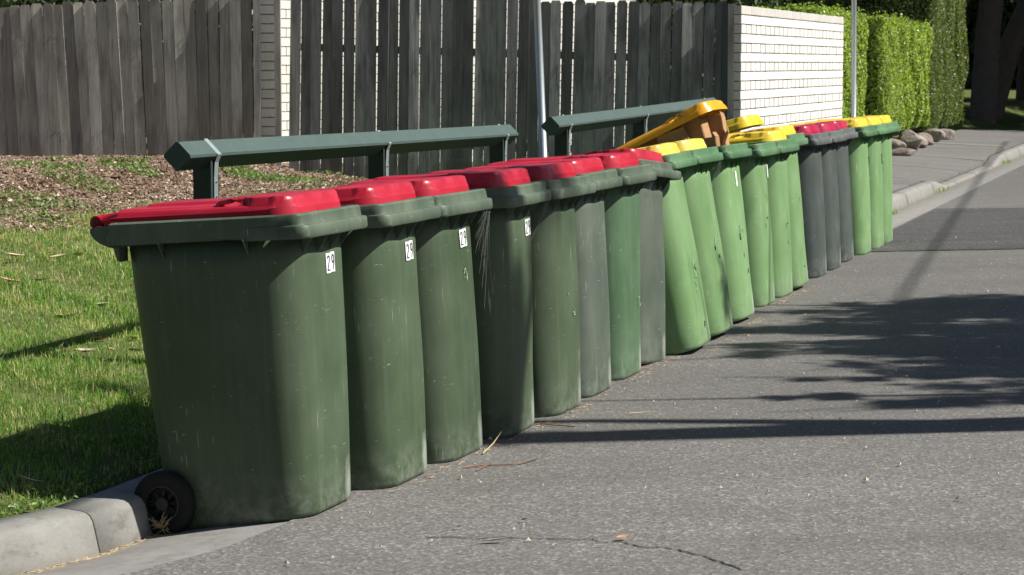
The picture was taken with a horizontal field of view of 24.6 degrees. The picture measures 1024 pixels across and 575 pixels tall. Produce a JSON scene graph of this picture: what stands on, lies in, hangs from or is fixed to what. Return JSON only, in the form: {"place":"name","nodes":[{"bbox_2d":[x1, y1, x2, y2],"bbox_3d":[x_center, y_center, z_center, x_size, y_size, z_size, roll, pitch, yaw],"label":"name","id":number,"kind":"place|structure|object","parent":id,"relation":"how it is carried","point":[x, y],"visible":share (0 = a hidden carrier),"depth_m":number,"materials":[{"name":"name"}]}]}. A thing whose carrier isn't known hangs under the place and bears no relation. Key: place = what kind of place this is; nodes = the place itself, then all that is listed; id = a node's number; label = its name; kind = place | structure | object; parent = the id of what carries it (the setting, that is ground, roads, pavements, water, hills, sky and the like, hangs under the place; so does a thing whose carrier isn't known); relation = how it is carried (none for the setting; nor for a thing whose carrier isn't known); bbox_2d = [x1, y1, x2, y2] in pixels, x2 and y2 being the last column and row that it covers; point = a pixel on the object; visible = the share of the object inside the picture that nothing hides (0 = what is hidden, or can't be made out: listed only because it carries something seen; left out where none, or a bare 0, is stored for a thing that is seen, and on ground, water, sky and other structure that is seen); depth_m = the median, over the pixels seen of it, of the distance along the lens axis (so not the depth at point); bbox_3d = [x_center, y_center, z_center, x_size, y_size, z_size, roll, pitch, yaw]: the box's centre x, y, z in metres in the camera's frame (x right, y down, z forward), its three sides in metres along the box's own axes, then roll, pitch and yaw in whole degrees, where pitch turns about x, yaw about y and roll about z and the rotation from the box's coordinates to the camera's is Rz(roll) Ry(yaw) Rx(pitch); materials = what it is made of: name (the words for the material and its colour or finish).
{"place":"outdoors","nodes":[
{"label":"outdoors","id":0,"kind":"place"},
{"bbox_2d":[0,88,1023,518],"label":"verge","id":1,"kind":"structure","parent":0,"point":[1012,120],"depth_m":10.48,"materials":[{"name":"green plant"}]},
{"bbox_2d":[0,277,20,281],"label":"fallen leaf","id":2,"kind":"object","parent":1,"relation":"on","point":[7,279],"visible":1,"depth_m":12.61,"materials":[{"name":"beige plant"}]},
{"bbox_2d":[7,253,22,255],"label":"fallen leaf","id":3,"kind":"object","parent":1,"relation":"on","point":[12,254],"visible":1,"depth_m":13.49,"materials":[{"name":"beige plant"}]},
{"bbox_2d":[18,474,43,481],"bbox_3d":[-1.585,0.634,7.753,0.100,0.014,0.030,12,3,4],"label":"fallen leaf","id":4,"kind":"object","parent":1,"relation":"on","point":[29,479],"visible":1,"depth_m":7.75,"materials":[{"name":"plant"}]},
{"bbox_2d":[50,253,66,256],"bbox_3d":[-2.632,-0.186,13.649,0.110,0.015,0.050,-12,16,-4],"label":"fallen leaf","id":5,"kind":"object","parent":1,"relation":"on","point":[59,255],"visible":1,"depth_m":13.66,"materials":[{"name":"beige plant"}]},
{"bbox_2d":[0,197,169,517],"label":"grass","id":6,"kind":"structure","parent":1,"relation":"on","point":[43,305],"depth_m":10.09,"materials":[{"name":"green plant"}]},
{"bbox_2d":[75,348,96,350],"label":"fallen leaf","id":7,"kind":"object","parent":1,"relation":"on","point":[83,349],"visible":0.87,"depth_m":10.61,"materials":[{"name":"beige plant"}]},
{"bbox_2d":[0,0,253,156],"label":"paling fence","id":8,"kind":"object","parent":1,"relation":"on","point":[54,125],"visible":0.92,"depth_m":21.64,"materials":[{"name":"wood"}]},
{"bbox_2d":[0,0,253,145],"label":"shrub","id":9,"kind":"object","parent":1,"relation":"on","point":[5,3],"visible":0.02,"depth_m":24.21,"materials":[{"name":"green plant"}]},
{"bbox_2d":[0,155,342,513],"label":"weeds","id":10,"kind":"object","parent":1,"relation":"on","point":[236,172],"visible":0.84,"depth_m":18.14,"materials":[{"name":"green plant"}]},
{"bbox_2d":[0,154,367,233],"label":"mulch","id":11,"kind":"object","parent":1,"relation":"on","point":[172,190],"visible":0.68,"depth_m":18.59,"materials":[{"name":"brown wood"}]},
{"bbox_2d":[253,0,261,136],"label":"fence post","id":12,"kind":"object","parent":1,"relation":"on","point":[257,67],"visible":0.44,"depth_m":21.58,"materials":[{"name":"grey wood"}]},
{"bbox_2d":[260,0,274,136],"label":"brick pier","id":13,"kind":"structure","parent":1,"relation":"on","point":[267,71],"depth_m":21.79,"materials":[{"name":"white brick"}]},
{"bbox_2d":[274,0,281,166],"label":"fence post","id":14,"kind":"object","parent":1,"relation":"on","point":[277,68],"visible":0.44,"depth_m":21.57,"materials":[{"name":"grey wood"}]},
{"bbox_2d":[164,124,517,198],"bbox_3d":[-0.723,-0.233,12.361,0.134,1.228,4.828,2,6,17],"label":"barrier rail","id":15,"kind":"object","parent":1,"relation":"on","point":[204,160],"visible":0.6,"depth_m":11.54,"materials":[{"name":"metal"}]},
{"bbox_2d":[281,0,632,164],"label":"brick wall","id":16,"kind":"structure","parent":1,"relation":"on","point":[285,35],"depth_m":22.73,"materials":[{"name":"white brick"}]},
{"bbox_2d":[289,0,725,177],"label":"paling fence","id":17,"kind":"object","parent":1,"relation":"on","point":[409,102],"visible":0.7,"depth_m":21.60,"materials":[{"name":"wood"}]},
{"bbox_2d":[533,0,546,156],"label":"sign pole","id":18,"kind":"object","parent":1,"relation":"on","point":[540,75],"visible":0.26,"depth_m":17.51,"materials":[{"name":"metal"}]},
{"bbox_2d":[541,97,715,155],"bbox_3d":[1.000,-0.784,17.976,0.134,1.273,5.113,2,6,17],"label":"barrier rail","id":19,"kind":"object","parent":1,"relation":"on","point":[561,128],"visible":0.46,"depth_m":16.81,"materials":[{"name":"metal"}]},
{"bbox_2d":[633,0,794,104],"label":"shrub","id":20,"kind":"object","parent":1,"relation":"on","point":[776,3],"visible":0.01,"depth_m":31.06,"materials":[{"name":"green plant"}]},
{"bbox_2d":[721,3,727,120],"bbox_3d":[1.915,-1.773,21.177,0.055,1.580,0.060,0,5,0],"label":"fence post","id":21,"kind":"object","parent":1,"relation":"on","point":[724,55],"visible":0.64,"depth_m":21.12,"materials":[{"name":"grey wood"}]},
{"bbox_2d":[727,4,733,119],"bbox_3d":[1.975,-1.775,21.247,0.060,1.570,0.050,0,5,0],"label":"fence post","id":22,"kind":"object","parent":1,"relation":"on","point":[730,105],"visible":0.64,"depth_m":21.20,"materials":[{"name":"grey wood"}]},
{"bbox_2d":[639,0,824,37],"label":"tree","id":23,"kind":"object","parent":1,"relation":"on","point":[805,1],"visible":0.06,"depth_m":69.14,"materials":[{"name":"green plant"}]},
{"bbox_2d":[733,5,843,131],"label":"brick wall","id":24,"kind":"structure","parent":1,"relation":"on","point":[788,66],"depth_m":23.56,"materials":[{"name":"white brick"}]},
{"bbox_2d":[746,1,868,117],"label":"hedge","id":25,"kind":"object","parent":1,"relation":"on","point":[862,33],"visible":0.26,"depth_m":33.65,"materials":[{"name":"green plant"}]},
{"bbox_2d":[816,0,968,133],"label":"hedge","id":26,"kind":"object","parent":1,"relation":"on","point":[948,72],"visible":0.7,"depth_m":44.98,"materials":[{"name":"green plant"}]},
{"bbox_2d":[858,11,934,136],"bbox_3d":[6.128,-3.613,39.738,1.482,2.068,6.065,2,6,17],"label":"hedge","id":27,"kind":"object","parent":1,"relation":"on","point":[897,81],"visible":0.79,"depth_m":38.36,"materials":[{"name":"green plant"}]},
{"bbox_2d":[969,0,1003,124],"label":"tree","id":28,"kind":"object","parent":1,"relation":"on","point":[984,93],"visible":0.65,"depth_m":57.49,"materials":[{"name":"brown plant"}]},
{"bbox_2d":[965,0,1023,101],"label":"tree","id":29,"kind":"object","parent":1,"relation":"on","point":[974,4],"visible":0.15,"depth_m":77.46,"materials":[{"name":"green plant"}]},
{"bbox_2d":[997,0,1023,118],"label":"tree","id":30,"kind":"object","parent":1,"relation":"on","point":[1011,42],"visible":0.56,"depth_m":59.46,"materials":[{"name":"brown plant"}]},
{"bbox_2d":[23,155,1023,574],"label":"gutter","id":31,"kind":"object","parent":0,"point":[153,551],"visible":0.28,"depth_m":7.48,"materials":[{"name":"concrete"}]},
{"bbox_2d":[147,513,171,535],"bbox_3d":[-1.169,0.778,7.721,0.110,0.087,0.022,2,6,17],"label":"dried plant","id":32,"kind":"object","parent":31,"relation":"on","point":[159,525],"visible":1,"depth_m":7.72,"materials":[{"name":"plant"}]},
{"bbox_2d":[90,189,367,534],"bbox_3d":[-0.913,0.240,7.907,0.790,1.104,0.612,-2,5,18],"label":"wheelie bin","id":33,"kind":"object","parent":31,"relation":"on","point":[240,306],"visible":1,"depth_m":7.67,"materials":[{"name":"green plastic"}]},
{"bbox_2d":[239,181,440,490],"bbox_3d":[-0.675,0.193,8.434,0.790,1.104,0.612,-3,4,18],"label":"wheelie bin","id":34,"kind":"object","parent":31,"relation":"on","point":[386,405],"visible":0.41,"depth_m":8.18,"materials":[{"name":"green plastic"}]},
{"bbox_2d":[313,175,492,463],"bbox_3d":[-0.487,0.147,8.966,0.789,1.104,0.612,-3,4,19],"label":"wheelie bin","id":35,"kind":"object","parent":31,"relation":"on","point":[453,417],"visible":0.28,"depth_m":8.73,"materials":[{"name":"green plastic"}]},
{"bbox_2d":[475,210,487,254],"bbox_3d":[-0.119,-0.206,9.027,0.044,0.184,0.093,2,6,18],"label":"cobweb","id":36,"kind":"object","parent":35,"relation":"hanging from","point":[485,214],"visible":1,"depth_m":9.02},
{"bbox_2d":[479,212,492,307],"bbox_3d":[-0.088,-0.111,9.087,0.030,0.374,0.114,3,6,28],"label":"cobweb","id":37,"kind":"object","parent":35,"relation":"hanging from","point":[488,217],"visible":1,"depth_m":9.06},
{"bbox_2d":[23,285,823,574],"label":"straw litter","id":38,"kind":"object","parent":31,"relation":"on","point":[116,549],"visible":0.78,"depth_m":9.04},
{"bbox_2d":[331,168,550,438],"bbox_3d":[-0.263,0.081,9.524,0.790,1.104,0.612,-1,5,17],"label":"wheelie bin","id":39,"kind":"object","parent":31,"relation":"on","point":[504,318],"visible":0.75,"depth_m":9.27,"materials":[{"name":"green plastic"}]},
{"bbox_2d":[531,201,547,237],"bbox_3d":[0.118,-0.271,9.593,0.043,0.161,0.202,2,6,17],"label":"cobweb","id":40,"kind":"object","parent":39,"relation":"attached to","point":[540,219],"visible":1,"depth_m":9.60},
{"bbox_2d":[428,162,595,417],"bbox_3d":[-0.061,0.029,10.094,0.789,1.104,0.612,-2,5,19],"label":"wheelie bin","id":41,"kind":"object","parent":31,"relation":"on","point":[556,354],"visible":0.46,"depth_m":9.85,"materials":[{"name":"green plastic"}]},
{"bbox_2d":[0,143,1023,574],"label":"kerb","id":42,"kind":"structure","parent":31,"relation":"on","point":[92,525],"depth_m":7.45,"materials":[{"name":"concrete"}]},
{"bbox_2d":[466,157,622,397],"bbox_3d":[0.088,-0.019,10.642,0.790,1.104,0.612,-2,4,18],"label":"wheelie bin","id":43,"kind":"object","parent":31,"relation":"on","point":[595,348],"visible":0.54,"depth_m":10.45,"materials":[{"name":"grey plastic"}]},
{"bbox_2d":[479,152,656,380],"bbox_3d":[0.268,-0.081,11.214,0.790,1.104,0.612,-1,5,18],"label":"wheelie bin","id":44,"kind":"object","parent":31,"relation":"on","point":[622,217],"visible":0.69,"depth_m":10.99,"materials":[{"name":"green plastic"}]},
{"bbox_2d":[539,148,680,363],"bbox_3d":[0.415,-0.121,11.767,0.790,1.104,0.612,-3,-1,23],"label":"wheelie bin","id":45,"kind":"object","parent":31,"relation":"on","point":[652,297],"visible":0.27,"depth_m":11.60,"materials":[{"name":"green plastic"}]},
{"bbox_2d":[636,142,710,354],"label":"wheelie bin","id":46,"kind":"object","parent":31,"relation":"on","point":[686,324],"visible":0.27,"depth_m":11.93,"materials":[{"name":"green plastic"}]},
{"bbox_2d":[616,100,753,321],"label":"wheelie bin","id":47,"kind":"object","parent":31,"relation":"on","point":[728,199],"visible":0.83,"depth_m":13.35,"materials":[{"name":"green plastic"}]},
{"bbox_2d":[633,123,690,148],"bbox_3d":[0.924,-0.738,13.608,0.406,0.360,0.406,-24,-3,19],"label":"cardboard box","id":48,"kind":"object","parent":47,"relation":"in","point":[651,142],"visible":0.13,"depth_m":13.42,"materials":[{"name":"brown cardboard"}]},
{"bbox_2d":[656,125,688,143],"bbox_3d":[0.928,-0.832,13.390,0.176,0.168,0.114,-19,4,14],"label":"cardboard box","id":49,"kind":"object","parent":48,"relation":"on","point":[674,135],"visible":0.49,"depth_m":13.34,"materials":[{"name":"brown cardboard"}]},
{"bbox_2d":[685,116,711,138],"bbox_3d":[1.058,-0.899,13.413,0.106,0.163,0.139,-15,3,25],"label":"cardboard box","id":50,"kind":"object","parent":48,"relation":"on","point":[698,127],"visible":0.7,"depth_m":13.36,"materials":[{"name":"brown cardboard"}]},
{"bbox_2d":[703,132,719,147],"bbox_3d":[1.138,-0.815,13.360,0.076,0.137,0.096,-7,3,19],"label":"cardboard box","id":51,"kind":"object","parent":48,"relation":"on","point":[712,141],"visible":0.5,"depth_m":13.31,"materials":[{"name":"brown cardboard"}]},
{"bbox_2d":[705,111,729,145],"bbox_3d":[1.171,-0.884,13.573,0.136,0.255,0.189,-9,3,12],"label":"cardboard box","id":52,"kind":"object","parent":48,"relation":"on","point":[717,124],"visible":0.39,"depth_m":13.48,"materials":[{"name":"brown cardboard"}]},
{"bbox_2d":[721,127,728,145],"bbox_3d":[1.219,-0.850,13.457,0.022,0.146,0.126,19,7,5],"label":"cardboard box","id":53,"kind":"object","parent":52,"relation":"on","point":[725,138],"visible":0.59,"depth_m":13.40,"materials":[{"name":"brown cardboard"}]},
{"bbox_2d":[673,138,732,335],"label":"wheelie bin","id":54,"kind":"object","parent":31,"relation":"on","point":[701,203],"visible":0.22,"depth_m":12.57,"materials":[{"name":"green plastic"}]},
{"bbox_2d":[726,115,779,307],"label":"wheelie bin","id":55,"kind":"object","parent":31,"relation":"on","point":[753,168],"visible":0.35,"depth_m":14.28,"materials":[{"name":"green plastic"}]},
{"bbox_2d":[728,130,798,297],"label":"wheelie bin","id":56,"kind":"object","parent":31,"relation":"on","point":[777,182],"visible":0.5,"depth_m":14.87,"materials":[{"name":"green plastic"}]},
{"bbox_2d":[728,125,807,287],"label":"wheelie bin","id":57,"kind":"object","parent":31,"relation":"on","point":[799,271],"visible":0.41,"depth_m":15.34,"materials":[{"name":"green plastic"}]},
{"bbox_2d":[734,125,831,278],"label":"wheelie bin","id":58,"kind":"object","parent":31,"relation":"on","point":[810,171],"visible":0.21,"depth_m":16.22,"materials":[{"name":"grey plastic"}]},
{"bbox_2d":[743,122,846,270],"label":"wheelie bin","id":59,"kind":"object","parent":31,"relation":"on","point":[831,206],"visible":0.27,"depth_m":16.84,"materials":[{"name":"grey plastic"}]},
{"bbox_2d":[793,120,857,262],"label":"wheelie bin","id":60,"kind":"object","parent":31,"relation":"on","point":[845,205],"visible":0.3,"depth_m":17.57,"materials":[{"name":"grey plastic"}]},
{"bbox_2d":[783,118,877,255],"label":"wheelie bin","id":61,"kind":"object","parent":31,"relation":"on","point":[859,173],"visible":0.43,"depth_m":18.18,"materials":[{"name":"green plastic"}]},
{"bbox_2d":[805,116,890,248],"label":"wheelie bin","id":62,"kind":"object","parent":31,"relation":"on","point":[876,189],"visible":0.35,"depth_m":18.76,"materials":[{"name":"green plastic"}]},
{"bbox_2d":[817,115,900,242],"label":"wheelie bin","id":63,"kind":"object","parent":31,"relation":"on","point":[886,144],"visible":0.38,"depth_m":19.35,"materials":[{"name":"green plastic"}]},
{"bbox_2d":[892,159,1010,214],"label":"gutter grass","id":64,"kind":"structure","parent":31,"relation":"on","point":[943,189],"depth_m":28.50,"materials":[{"name":"plant"}]},
{"bbox_2d":[121,165,1023,574],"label":"road","id":65,"kind":"structure","parent":0,"point":[797,451],"depth_m":8.50,"materials":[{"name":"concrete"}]},
{"bbox_2d":[482,431,501,453],"bbox_3d":[-0.072,0.597,9.023,0.013,0.044,0.286,1,6,14],"label":"twig","id":66,"kind":"object","parent":65,"relation":"on","point":[491,444],"visible":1,"depth_m":8.99,"materials":[{"name":"wood"}]},
{"bbox_2d":[481,536,510,540],"bbox_3d":[-0.046,0.769,7.181,0.110,0.007,0.022,-7,0,-6],"label":"fallen leaf","id":67,"kind":"object","parent":65,"relation":"on","point":[495,539],"visible":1,"depth_m":7.18,"materials":[{"name":"beige plant"}]},
{"bbox_2d":[463,458,537,467],"bbox_3d":[-0.028,0.650,8.639,0.321,0.011,0.062,-3,6,-30],"label":"twig","id":68,"kind":"object","parent":65,"relation":"on","point":[498,464],"visible":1,"depth_m":8.62,"materials":[{"name":"brown wood"}]},
{"bbox_2d":[539,423,574,426],"bbox_3d":[0.176,0.562,9.581,0.178,0.009,0.028,4,7,34],"label":"twig","id":69,"kind":"object","parent":65,"relation":"on","point":[556,425],"visible":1,"depth_m":9.57,"materials":[{"name":"brown wood"}]},
{"bbox_2d":[431,536,742,569],"bbox_3d":[0.251,0.782,7.081,1.104,0.028,0.215,4,6,33],"label":"road crack","id":70,"kind":"object","parent":65,"relation":"on","point":[613,541],"visible":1,"depth_m":7.07,"materials":[{"name":"black asphalt"}]},
{"bbox_2d":[617,534,628,537],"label":"fallen leaf","id":71,"kind":"object","parent":65,"relation":"on","point":[622,536],"visible":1,"depth_m":7.18,"materials":[{"name":"beige plant"}]},
{"bbox_2d":[284,237,1019,563],"bbox_3d":[2.183,0.191,13.171,2.236,0.064,13.667,2,6,16],"label":"road grit","id":72,"kind":"object","parent":65,"relation":"on","point":[720,486],"visible":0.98,"depth_m":8.74,"materials":[{"name":"grey stone"}]},
{"bbox_2d":[870,208,1023,251],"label":"road patch","id":73,"kind":"object","parent":65,"relation":"on","point":[976,228],"visible":0.95,"depth_m":20.60,"materials":[{"name":"grey asphalt"}]},
{"bbox_2d":[892,130,1023,191],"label":"footpath","id":74,"kind":"structure","parent":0,"point":[963,151],"depth_m":35.93,"materials":[{"name":"concrete"}]},
{"bbox_2d":[851,0,856,117],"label":"sign pole","id":75,"kind":"object","parent":74,"relation":"on","point":[853,54],"visible":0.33,"depth_m":26.85,"materials":[{"name":"metal"}]},
{"bbox_2d":[892,138,906,149],"bbox_3d":[5.784,-2.148,36.022,0.493,0.263,0.515,8,-6,-25],"label":"rock","id":76,"kind":"object","parent":74,"relation":"on","point":[896,143],"visible":0.27,"depth_m":35.84,"materials":[{"name":"stone"}]},
{"bbox_2d":[892,148,915,155],"bbox_3d":[5.896,-2.040,35.660,0.475,0.158,0.378,-8,6,29],"label":"rock","id":77,"kind":"object","parent":74,"relation":"on","point":[902,152],"visible":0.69,"depth_m":35.51,"materials":[{"name":"stone"}]},
{"bbox_2d":[897,129,922,150],"bbox_3d":[6.364,-2.325,37.578,0.333,0.421,0.617,-6,-5,-39],"label":"rock","id":78,"kind":"object","parent":74,"relation":"on","point":[910,139],"visible":0.72,"depth_m":37.44,"materials":[{"name":"stone"}]},
{"bbox_2d":[919,135,928,147],"bbox_3d":[6.693,-2.411,38.788,0.391,0.222,0.318,0,5,-5],"label":"rock","id":79,"kind":"object","parent":74,"relation":"on","point":[924,143],"visible":0.33,"depth_m":38.71,"materials":[{"name":"stone"}]},
{"bbox_2d":[917,132,933,144],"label":"rock","id":80,"kind":"object","parent":74,"relation":"on","point":[928,137],"visible":0.48,"depth_m":40.11,"materials":[{"name":"stone"}]},
{"bbox_2d":[924,128,945,141],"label":"rock","id":81,"kind":"object","parent":74,"relation":"on","point":[936,134],"visible":0.6,"depth_m":41.56,"materials":[{"name":"stone"}]},
{"bbox_2d":[940,129,954,139],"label":"rock","id":82,"kind":"object","parent":74,"relation":"on","point":[950,134],"visible":0.52,"depth_m":42.89,"materials":[{"name":"stone"}]},
{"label":"ground","id":83,"kind":"structure","parent":0,"visible":0},
{"bbox_2d":[0,0,1017,87],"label":"distant woods","id":84,"kind":"object","parent":83,"relation":"on","point":[973,15],"depth_m":110.76,"materials":[{"name":"green plant"}]}
]}

